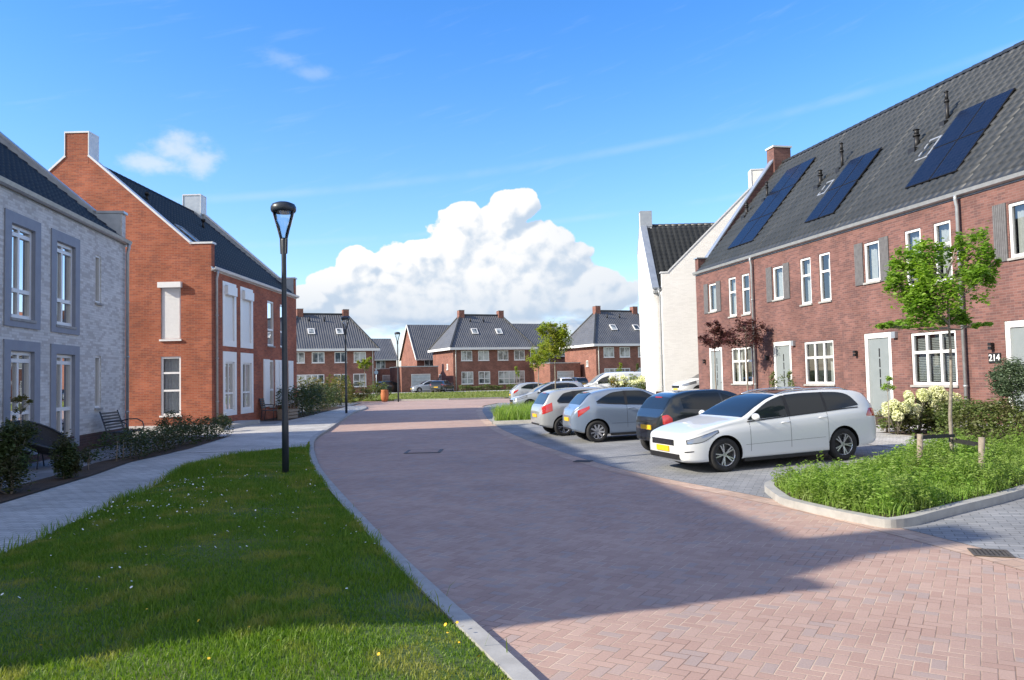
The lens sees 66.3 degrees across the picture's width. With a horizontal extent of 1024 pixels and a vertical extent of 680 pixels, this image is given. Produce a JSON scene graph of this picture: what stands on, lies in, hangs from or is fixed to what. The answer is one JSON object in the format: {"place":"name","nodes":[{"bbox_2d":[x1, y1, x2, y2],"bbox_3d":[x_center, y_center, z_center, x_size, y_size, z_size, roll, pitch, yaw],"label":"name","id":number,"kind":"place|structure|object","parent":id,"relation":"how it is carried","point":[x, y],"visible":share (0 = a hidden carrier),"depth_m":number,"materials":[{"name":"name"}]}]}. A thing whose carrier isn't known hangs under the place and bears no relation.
{"place":"outdoors","nodes":[
{"label":"outdoors","id":0,"kind":"place"},
{"bbox_2d":[0,132,131,462],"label":"white brick house","id":1,"kind":"structure","parent":0,"point":[62,305],"depth_m":19.14,"materials":[{"name":"brick"}]},
{"bbox_2d":[11,351,30,449],"bbox_3d":[-10.568,1.297,16.735,0.280,2.120,1.130,-1,-3,-8],"label":"window","id":2,"kind":"structure","parent":1,"relation":"in","point":[20,361],"depth_m":16.93,"materials":[{"name":"clear glass"}]},
{"bbox_2d":[10,224,36,323],"bbox_3d":[-10.627,-1.414,16.862,0.280,2.050,1.130,-1,-3,-8],"label":"window","id":3,"kind":"structure","parent":1,"relation":"in","point":[21,238],"depth_m":17.02,"materials":[{"name":"white glass"}]},
{"bbox_2d":[56,354,75,441],"bbox_3d":[-10.858,1.404,18.862,0.280,2.120,1.130,-1,-3,-8],"label":"window","id":4,"kind":"structure","parent":1,"relation":"in","point":[64,362],"depth_m":19.07,"materials":[{"name":"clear glass"}]},
{"bbox_2d":[56,242,76,329],"bbox_3d":[-10.918,-1.308,18.990,0.280,2.050,1.130,-1,-3,-8],"label":"window","id":5,"kind":"structure","parent":1,"relation":"in","point":[64,253],"depth_m":19.16,"materials":[{"name":"clear glass"}]},
{"bbox_2d":[94,356,102,409],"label":"window","id":6,"kind":"structure","parent":1,"relation":"in","point":[97,358],"depth_m":21.06,"materials":[{"name":"grey glass"}]},
{"bbox_2d":[95,255,103,305],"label":"window","id":7,"kind":"structure","parent":1,"relation":"in","point":[97,259],"depth_m":21.19,"materials":[{"name":"grey glass"}]},
{"bbox_2d":[0,437,225,503],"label":"garden ground","id":8,"kind":"structure","parent":0,"point":[45,471],"depth_m":16.41,"materials":[{"name":"soil"}]},
{"bbox_2d":[10,394,32,467],"bbox_3d":[-9.924,1.835,15.857,0.360,1.495,0.393,-2,-3,20],"label":"potted tree","id":9,"kind":"object","parent":8,"relation":"on","point":[17,399],"visible":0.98,"depth_m":15.85,"materials":[{"name":"green plant"}]},
{"bbox_2d":[13,420,68,469],"bbox_3d":[-9.706,2.136,16.128,1.176,0.981,1.032,-2,-3,15],"label":"round lounge chair","id":10,"kind":"object","parent":8,"relation":"on","point":[42,447],"visible":0.49,"depth_m":16.43,"materials":[{"name":"wicker"}]},
{"bbox_2d":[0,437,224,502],"bbox_3d":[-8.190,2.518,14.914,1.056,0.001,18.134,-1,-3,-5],"label":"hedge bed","id":11,"kind":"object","parent":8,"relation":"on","point":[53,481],"visible":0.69,"depth_m":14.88,"materials":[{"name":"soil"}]},
{"bbox_2d":[0,419,42,493],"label":"shrub","id":12,"kind":"object","parent":11,"relation":"on","point":[11,463],"visible":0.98,"depth_m":12.14,"materials":[{"name":"green plant"}]},
{"bbox_2d":[47,429,85,478],"bbox_3d":[-7.950,2.049,14.014,0.566,0.921,0.608,-4,-4,44],"label":"shrub","id":13,"kind":"object","parent":11,"relation":"on","point":[66,464],"visible":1,"depth_m":13.92,"materials":[{"name":"green plant"}]},
{"bbox_2d":[81,441,99,469],"bbox_3d":[-8.278,2.269,15.347,0.376,0.613,0.524,0,-3,-32],"label":"shrub","id":14,"kind":"object","parent":11,"relation":"on","point":[87,452],"visible":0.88,"depth_m":15.30,"materials":[{"name":"green plant"}]},
{"bbox_2d":[93,414,233,460],"bbox_3d":[-8.850,2.465,20.737,1.062,0.758,7.840,-1,-3,-4],"label":"hedge","id":15,"kind":"object","parent":11,"relation":"on","point":[185,430],"visible":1,"depth_m":19.30,"materials":[{"name":"green plant"}]},
{"bbox_2d":[99,410,144,446],"bbox_3d":[-10.443,2.376,21.023,0.735,0.989,1.286,-1,-3,-8],"label":"garden bench","id":16,"kind":"object","parent":8,"relation":"on","point":[120,421],"visible":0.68,"depth_m":20.89,"materials":[{"name":"metal"}]},
{"bbox_2d":[152,409,197,435],"bbox_3d":[-10.282,2.542,23.758,1.132,0.942,1.108,-4,-4,42],"label":"shrub","id":17,"kind":"object","parent":8,"relation":"on","point":[170,417],"visible":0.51,"depth_m":23.76,"materials":[{"name":"green plant"}]},
{"bbox_2d":[0,452,240,552],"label":"sidewalk","id":18,"kind":"structure","parent":0,"point":[23,516],"depth_m":11.69,"materials":[{"name":"concrete"}]},
{"bbox_2d":[125,420,259,431],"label":"terrace","id":19,"kind":"structure","parent":0,"point":[239,423],"depth_m":28.94,"materials":[{"name":"grey concrete"}]},
{"bbox_2d":[129,424,272,438],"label":"side path","id":20,"kind":"structure","parent":0,"point":[238,430],"depth_m":27.07,"materials":[{"name":"grey concrete"}]},
{"bbox_2d":[0,442,511,679],"bbox_3d":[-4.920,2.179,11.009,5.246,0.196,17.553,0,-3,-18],"label":"lawn grass","id":21,"kind":"structure","parent":0,"point":[82,551],"depth_m":5.99,"materials":[{"name":"green plant"}]},
{"bbox_2d":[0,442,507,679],"bbox_3d":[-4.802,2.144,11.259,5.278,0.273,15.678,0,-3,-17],"label":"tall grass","id":22,"kind":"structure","parent":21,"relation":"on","point":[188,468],"depth_m":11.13,"materials":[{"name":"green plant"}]},
{"bbox_2d":[270,201,295,472],"bbox_3d":[-4.090,-0.007,14.096,0.450,4.995,0.450,-1,-3,0],"label":"street lamp","id":23,"kind":"object","parent":21,"relation":"on","point":[283,208],"visible":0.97,"depth_m":14.05,"materials":[{"name":"metal"}]},
{"bbox_2d":[174,406,363,452],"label":"sidewalk","id":24,"kind":"structure","parent":0,"point":[302,430],"depth_m":23.86,"materials":[{"name":"concrete"}]},
{"bbox_2d":[341,316,349,412],"bbox_3d":[-8.358,1.287,39.434,0.450,4.995,0.450,-1,-3,0],"label":"street lamp","id":25,"kind":"object","parent":24,"relation":"on","point":[345,334],"visible":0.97,"depth_m":39.38,"materials":[{"name":"metal"}]},
{"bbox_2d":[256,403,357,424],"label":"garden ground","id":26,"kind":"structure","parent":0,"point":[279,421],"depth_m":33.13,"materials":[{"name":"soil"}]},
{"bbox_2d":[48,131,299,425],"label":"red brick house","id":27,"kind":"structure","parent":26,"relation":"on","point":[205,315],"depth_m":29.14,"materials":[{"name":"brick"}]},
{"bbox_2d":[159,356,181,416],"bbox_3d":[-12.522,1.713,29.038,0.860,2.250,0.600,-1,-3,1],"label":"window","id":28,"kind":"structure","parent":27,"relation":"in","point":[170,366],"depth_m":29.00,"materials":[{"name":"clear glass"}]},
{"bbox_2d":[225,362,233,410],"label":"window","id":29,"kind":"structure","parent":27,"relation":"in","point":[229,365],"depth_m":30.72,"materials":[{"name":"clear glass"}]},
{"bbox_2d":[243,363,250,408],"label":"window","id":30,"kind":"structure","parent":27,"relation":"in","point":[246,366],"depth_m":32.60,"materials":[{"name":"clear glass"}]},
{"bbox_2d":[267,300,275,347],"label":"window","id":31,"kind":"structure","parent":27,"relation":"in","point":[269,304],"depth_m":35.80,"materials":[{"name":"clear glass"}]},
{"bbox_2d":[269,360,275,407],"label":"window","id":32,"kind":"structure","parent":27,"relation":"in","point":[271,361],"depth_m":35.84,"materials":[{"name":"glass"}]},
{"bbox_2d":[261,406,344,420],"bbox_3d":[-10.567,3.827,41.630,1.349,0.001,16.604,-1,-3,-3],"label":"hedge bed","id":33,"kind":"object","parent":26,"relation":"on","point":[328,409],"visible":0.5,"depth_m":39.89,"materials":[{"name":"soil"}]},
{"bbox_2d":[275,381,342,417],"bbox_3d":[-10.779,3.088,42.646,1.687,1.650,14.946,-1,-3,-6],"label":"hedge","id":34,"kind":"object","parent":33,"relation":"on","point":[319,399],"visible":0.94,"depth_m":39.55,"materials":[{"name":"green plant"}]},
{"bbox_2d":[297,374,352,406],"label":"hedge","id":35,"kind":"object","parent":26,"relation":"on","point":[337,380],"visible":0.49,"depth_m":53.44,"materials":[{"name":"green plant"}]},
{"bbox_2d":[343,390,509,401],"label":"grass","id":36,"kind":"structure","parent":0,"point":[433,395],"depth_m":72.82,"materials":[{"name":"green plant"}]},
{"bbox_2d":[351,398,509,405],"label":"side road","id":37,"kind":"structure","parent":0,"point":[421,402],"depth_m":56.25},
{"bbox_2d":[343,381,371,402],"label":"shrub","id":38,"kind":"object","parent":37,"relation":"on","point":[361,395],"visible":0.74,"depth_m":59.92,"materials":[{"name":"green plant"}]},
{"bbox_2d":[394,397,508,400],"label":"kerb","id":39,"kind":"structure","parent":37,"relation":"on","point":[450,399],"depth_m":61.66,"materials":[{"name":"concrete"}]},
{"bbox_2d":[353,390,509,393],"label":"cross street","id":40,"kind":"structure","parent":0,"point":[443,391],"depth_m":98.46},
{"bbox_2d":[430,380,453,391],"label":"parked car","id":41,"kind":"object","parent":40,"relation":"on","point":[441,385],"visible":0.98,"depth_m":94.02,"materials":[{"name":"grey paint"}]},
{"bbox_2d":[0,0,1023,365],"label":"sky","id":42,"kind":"structure","parent":0,"point":[435,159],"materials":[{"name":"blue"}]},
{"bbox_2d":[149,389,1021,558],"bbox_3d":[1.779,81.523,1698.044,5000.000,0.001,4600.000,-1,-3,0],"label":"ground","id":43,"kind":"structure","parent":0,"point":[536,443],"depth_m":20.40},
{"bbox_2d":[296,308,379,394],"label":"hipped roof house","id":44,"kind":"structure","parent":43,"relation":"on","point":[320,340],"depth_m":102.83,"materials":[{"name":"tile"}]},
{"bbox_2d":[365,381,391,400],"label":"shrub","id":45,"kind":"object","parent":43,"relation":"on","point":[377,393],"visible":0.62,"depth_m":61.90,"materials":[{"name":"green plant"}]},
{"bbox_2d":[375,368,389,391],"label":"garage","id":46,"kind":"structure","parent":43,"relation":"on","point":[383,374],"depth_m":112.39,"materials":[{"name":"brick"}]},
{"bbox_2d":[372,338,398,368],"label":"gabled house","id":47,"kind":"structure","parent":43,"relation":"on","point":[385,356],"depth_m":135.96,"materials":[{"name":"grey tile"}]},
{"bbox_2d":[390,366,438,391],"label":"garage","id":48,"kind":"structure","parent":43,"relation":"on","point":[409,376],"depth_m":104.29,"materials":[{"name":"brick"}]},
{"bbox_2d":[309,405,538,679],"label":"kerb","id":49,"kind":"structure","parent":43,"relation":"on","point":[509,664],"depth_m":5.66,"materials":[{"name":"concrete"}]},
{"bbox_2d":[399,324,448,365],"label":"gabled house","id":50,"kind":"structure","parent":43,"relation":"on","point":[418,341],"depth_m":120.56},
{"bbox_2d":[457,384,502,390],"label":"hedge","id":51,"kind":"object","parent":43,"relation":"on","point":[490,387],"visible":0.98,"depth_m":102.15,"materials":[{"name":"green plant"}]},
{"bbox_2d":[428,310,537,390],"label":"hipped roof house","id":52,"kind":"structure","parent":43,"relation":"on","point":[476,350],"depth_m":109.98,"materials":[{"name":"brick"}]},
{"bbox_2d":[498,371,524,383],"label":"window","id":53,"kind":"structure","parent":52,"relation":"in","point":[504,377],"depth_m":110.13,"materials":[{"name":"white glass"}]},
{"bbox_2d":[513,324,564,362],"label":"gabled house","id":54,"kind":"structure","parent":43,"relation":"on","point":[529,332],"depth_m":124.99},
{"bbox_2d":[530,362,580,383],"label":"garage","id":55,"kind":"structure","parent":43,"relation":"on","point":[563,369],"depth_m":107.13,"materials":[{"name":"brick"}]},
{"bbox_2d":[565,306,640,382],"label":"hipped roof house","id":56,"kind":"structure","parent":43,"relation":"on","point":[604,341],"depth_m":107.53,"materials":[{"name":"tile"}]},
{"bbox_2d":[314,403,1023,679],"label":"road","id":57,"kind":"structure","parent":0,"point":[549,566],"depth_m":6.70,"materials":[{"name":"brick"}]},
{"bbox_2d":[476,406,1023,569],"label":"gutter strip","id":58,"kind":"object","parent":57,"relation":"on","point":[1016,562],"visible":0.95,"depth_m":10.49,"materials":[{"name":"grey concrete"}]},
{"bbox_2d":[967,548,1014,557],"bbox_3d":[4.341,1.929,7.115,0.320,0.006,0.300,-2,-3,20],"label":"drain cover","id":59,"kind":"object","parent":58,"relation":"on","point":[990,552],"visible":1,"depth_m":7.11,"materials":[{"name":"metal"}]},
{"bbox_2d":[698,320,730,388],"bbox_3d":[7.710,0.940,29.570,1.404,3.402,1.044,-1,-3,0],"label":"burgundy tree","id":60,"kind":"object","parent":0,"point":[711,342],"visible":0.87,"depth_m":29.55,"materials":[{"name":"brown plant"}]},
{"bbox_2d":[722,316,771,390],"bbox_3d":[8.607,0.847,28.637,1.720,3.463,1.449,-3,-3,30],"label":"burgundy tree","id":61,"kind":"object","parent":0,"point":[757,339],"visible":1,"depth_m":28.60,"materials":[{"name":"brown plant"}]},
{"bbox_2d":[482,403,1023,558],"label":"parking area","id":62,"kind":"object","parent":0,"point":[999,526],"visible":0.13,"depth_m":13.16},
{"bbox_2d":[492,417,530,423],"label":"planter kerb","id":63,"kind":"structure","parent":62,"relation":"on","point":[511,422],"depth_m":28.02,"materials":[{"name":"concrete"}]},
{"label":"planter soil","id":64,"kind":"structure","parent":63,"relation":"in","visible":0},
{"bbox_2d":[490,400,534,420],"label":"planter grass","id":65,"kind":"structure","parent":64,"relation":"on","point":[522,411],"depth_m":28.60,"materials":[{"name":"green plant"}]},
{"bbox_2d":[535,321,573,388],"bbox_3d":[1.607,1.070,30.422,1.459,3.851,1.326,0,-3,-18],"label":"young tree","id":66,"kind":"object","parent":64,"relation":"on","point":[559,335],"visible":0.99,"depth_m":30.33,"materials":[{"name":"green plant"}]},
{"bbox_2d":[509,382,541,398],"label":"hatchback car","id":67,"kind":"object","parent":62,"relation":"on","point":[520,388],"visible":0.26,"depth_m":48.19,"materials":[{"name":"grey metal"}]},
{"bbox_2d":[524,338,550,385],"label":"young tree","id":68,"kind":"object","parent":62,"relation":"on","point":[537,357],"visible":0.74,"depth_m":45.92,"materials":[{"name":"green plant"}]},
{"bbox_2d":[510,381,583,406],"bbox_3d":[1.744,2.656,37.376,3.669,1.305,1.879,-3,-2,-10],"label":"hatchback car","id":69,"kind":"object","parent":62,"relation":"on","point":[531,395],"visible":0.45,"depth_m":36.80,"materials":[{"name":"grey metal"}]},
{"bbox_2d":[531,387,598,435],"bbox_3d":[2.422,1.986,22.621,3.669,1.305,1.879,-2,-2,-12],"label":"hatchback car","id":70,"kind":"object","parent":62,"relation":"on","point":[548,407],"visible":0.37,"depth_m":21.73,"materials":[{"name":"grey paint"}]},
{"bbox_2d":[563,387,654,441],"bbox_3d":[3.132,1.847,20.146,3.581,1.305,1.869,-2,-2,-9],"label":"hatchback car","id":71,"kind":"object","parent":62,"relation":"on","point":[597,415],"visible":0.54,"depth_m":19.33,"materials":[{"name":"silver paint"}]},
{"bbox_2d":[584,372,640,387],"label":"delivery van","id":72,"kind":"object","parent":62,"relation":"on","point":[600,380],"visible":0.23,"depth_m":49.34,"materials":[{"name":"white paint"}]},
{"bbox_2d":[606,374,630,387],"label":"hydrangea","id":73,"kind":"object","parent":62,"relation":"on","point":[620,383],"visible":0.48,"depth_m":46.84,"materials":[{"name":"white plant"}]},
{"bbox_2d":[637,211,713,393],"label":"white gable house","id":74,"kind":"structure","parent":62,"relation":"on","point":[663,247],"depth_m":44.66,"materials":[{"name":"brick"}]},
{"bbox_2d":[672,374,698,389],"bbox_3d":[9.899,2.079,38.134,4.146,1.475,2.123,-1,-3,-10],"label":"car","id":75,"kind":"object","parent":62,"relation":"on","point":[692,382],"visible":0.23,"depth_m":37.24,"materials":[{"name":"white paint"}]},
{"bbox_2d":[636,389,736,450],"bbox_3d":[4.205,1.652,16.457,3.076,1.288,1.786,-2,-2,-16],"label":"hatchback car","id":76,"kind":"object","parent":62,"relation":"on","point":[657,410],"visible":0.3,"depth_m":15.82,"materials":[{"name":"black paint"}]},
{"bbox_2d":[656,168,763,391],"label":"white gable house","id":77,"kind":"structure","parent":62,"relation":"on","point":[678,325],"depth_m":40.01,"materials":[{"name":"brick"}]},
{"bbox_2d":[650,387,875,471],"bbox_3d":[4.503,1.542,14.137,4.015,1.292,1.917,-2,-2,-17],"label":"estate car","id":78,"kind":"object","parent":62,"relation":"on","point":[726,435],"visible":1,"depth_m":13.51,"materials":[{"name":"white paint"}]},
{"bbox_2d":[692,129,846,394],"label":"terraced house","id":79,"kind":"structure","parent":62,"relation":"on","point":[724,273],"depth_m":32.29,"materials":[{"name":"brick"}]},
{"bbox_2d":[708,283,716,313],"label":"window","id":80,"kind":"structure","parent":79,"relation":"in","point":[712,287],"depth_m":33.47,"materials":[{"name":"clear glass"}]},
{"bbox_2d":[712,351,721,389],"bbox_3d":[8.656,1.589,32.966,0.046,2.264,0.920,-1,-3,-12],"label":"door","id":81,"kind":"structure","parent":79,"relation":"in","point":[718,353],"depth_m":32.94,"materials":[{"name":"white plastic"}]},
{"bbox_2d":[728,277,736,317],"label":"window","id":82,"kind":"structure","parent":79,"relation":"in","point":[732,281],"depth_m":31.76,"materials":[{"name":"clear glass"}]},
{"bbox_2d":[731,347,753,384],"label":"window","id":83,"kind":"structure","parent":79,"relation":"in","point":[738,356],"depth_m":31.28,"materials":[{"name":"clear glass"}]},
{"bbox_2d":[741,273,750,315],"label":"window","id":84,"kind":"structure","parent":79,"relation":"in","point":[745,277],"depth_m":30.75,"materials":[{"name":"clear glass"}]},
{"bbox_2d":[751,80,944,389],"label":"terraced house","id":85,"kind":"structure","parent":62,"relation":"on","point":[795,255],"depth_m":26.99,"materials":[{"name":"brick"}]},
{"bbox_2d":[772,266,784,301],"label":"window","id":86,"kind":"structure","parent":85,"relation":"in","point":[777,271],"depth_m":28.45,"materials":[{"name":"clear glass"}]},
{"bbox_2d":[776,345,789,388],"bbox_3d":[9.728,1.330,27.955,0.046,2.264,0.920,-1,-3,-12],"label":"door","id":87,"kind":"structure","parent":85,"relation":"in","point":[783,352],"depth_m":28.01,"materials":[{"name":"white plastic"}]},
{"bbox_2d":[799,257,812,306],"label":"window","id":88,"kind":"structure","parent":85,"relation":"in","point":[805,263],"depth_m":26.73,"materials":[{"name":"clear glass"}]},
{"bbox_2d":[804,340,835,385],"bbox_3d":[10.346,0.754,25.858,0.600,1.510,1.750,-1,-3,-12],"label":"window","id":89,"kind":"structure","parent":85,"relation":"in","point":[819,355],"depth_m":26.17,"materials":[{"name":"white glass"}]},
{"bbox_2d":[818,252,831,303],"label":"window","id":90,"kind":"structure","parent":85,"relation":"in","point":[825,279],"depth_m":25.71,"materials":[{"name":"clear glass"}]},
{"bbox_2d":[764,479,1023,530],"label":"planter kerb","id":91,"kind":"structure","parent":62,"relation":"on","point":[774,492],"depth_m":8.99,"materials":[{"name":"concrete"}]},
{"bbox_2d":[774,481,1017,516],"bbox_3d":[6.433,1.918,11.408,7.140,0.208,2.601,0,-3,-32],"label":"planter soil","id":92,"kind":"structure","parent":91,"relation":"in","point":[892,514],"depth_m":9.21,"materials":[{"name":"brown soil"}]},
{"bbox_2d":[770,413,1023,516],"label":"planter weeds","id":93,"kind":"object","parent":92,"relation":"on","point":[961,457],"depth_m":9.95,"materials":[{"name":"green plant"}]},
{"bbox_2d":[914,434,954,460],"bbox_3d":[6.125,1.691,11.327,1.050,0.723,0.110,1,-3,-36],"label":"tree stake","id":94,"kind":"object","parent":92,"relation":"on","point":[919,437],"visible":0.68,"depth_m":11.05,"materials":[{"name":"brown wood"}]},
{"bbox_2d":[869,226,1002,452],"bbox_3d":[6.416,0.127,11.673,1.950,3.764,1.133,-1,-3,0],"label":"young tree","id":95,"kind":"object","parent":92,"relation":"on","point":[919,296],"visible":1,"depth_m":11.67,"materials":[{"name":"green plant"}]},
{"bbox_2d":[948,437,984,475],"bbox_3d":[6.428,1.682,11.070,0.127,0.705,1.168,-2,-3,13],"label":"tree stake","id":96,"kind":"object","parent":92,"relation":"on","point":[980,442],"visible":0.62,"depth_m":10.55,"materials":[{"name":"brown wood"}]},
{"bbox_2d":[833,40,1023,421],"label":"terraced house","id":97,"kind":"structure","parent":62,"relation":"on","point":[922,176],"depth_m":22.46,"materials":[{"name":"brick"}]},
{"bbox_2d":[863,240,879,284],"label":"window","id":98,"kind":"structure","parent":97,"relation":"in","point":[872,262],"depth_m":23.44,"materials":[{"name":"clear glass"}]},
{"bbox_2d":[869,337,890,414],"bbox_3d":[10.784,1.071,22.943,0.080,2.264,0.920,-1,-3,-12],"label":"door","id":99,"kind":"structure","parent":97,"relation":"in","point":[878,347],"depth_m":23.02,"materials":[{"name":"white plastic"}]},
{"bbox_2d":[905,228,920,285],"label":"window","id":100,"kind":"structure","parent":97,"relation":"in","point":[910,235],"depth_m":21.75,"materials":[{"name":"clear glass"}]},
{"bbox_2d":[910,330,958,387],"bbox_3d":[11.420,0.495,20.851,0.600,1.510,1.750,-1,-3,-12],"label":"window","id":101,"kind":"structure","parent":97,"relation":"in","point":[930,351],"depth_m":21.02,"materials":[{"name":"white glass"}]},
{"bbox_2d":[934,220,952,284],"bbox_3d":[11.467,-2.297,20.478,0.600,1.650,0.720,-1,-3,-12],"label":"window","id":102,"kind":"structure","parent":97,"relation":"in","point":[941,229],"depth_m":20.64,"materials":[{"name":"clear glass"}]},
{"bbox_2d":[957,103,1023,424],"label":"terraced house","id":103,"kind":"structure","parent":62,"relation":"on","point":[991,191],"depth_m":18.77,"materials":[{"name":"brick"}]},
{"bbox_2d":[1007,200,1023,260],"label":"window","id":104,"kind":"structure","parent":103,"relation":"in","point":[1016,210],"depth_m":18.34,"materials":[{"name":"clear glass"}]},
{"bbox_2d":[1011,326,1023,409],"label":"door","id":105,"kind":"structure","parent":103,"relation":"in","point":[1017,333],"depth_m":18.24,"materials":[{"name":"white plastic"}]},
{"bbox_2d":[870,432,1022,448],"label":"front garden path","id":106,"kind":"structure","parent":0,"point":[887,439],"depth_m":16.44,"materials":[{"name":"concrete"}]},
{"bbox_2d":[875,416,1020,440],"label":"front garden soil","id":107,"kind":"structure","parent":0,"point":[924,432],"depth_m":17.70,"materials":[{"name":"brown soil"}]},
{"bbox_2d":[876,386,962,434],"bbox_3d":[9.235,1.604,17.651,2.070,1.155,0.952,-1,-3,0],"label":"hydrangea","id":108,"kind":"object","parent":107,"relation":"on","point":[907,413],"visible":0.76,"depth_m":17.48,"materials":[{"name":"beige plant"}]},
{"bbox_2d":[931,395,1023,445],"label":"hedge","id":109,"kind":"object","parent":107,"relation":"on","point":[973,416],"visible":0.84,"depth_m":14.69,"materials":[{"name":"green plant"}]},
{"bbox_2d":[984,355,1023,436],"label":"standard shrub","id":110,"kind":"object","parent":107,"relation":"on","point":[1008,375],"visible":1,"depth_m":14.09,"materials":[{"name":"green plant"}]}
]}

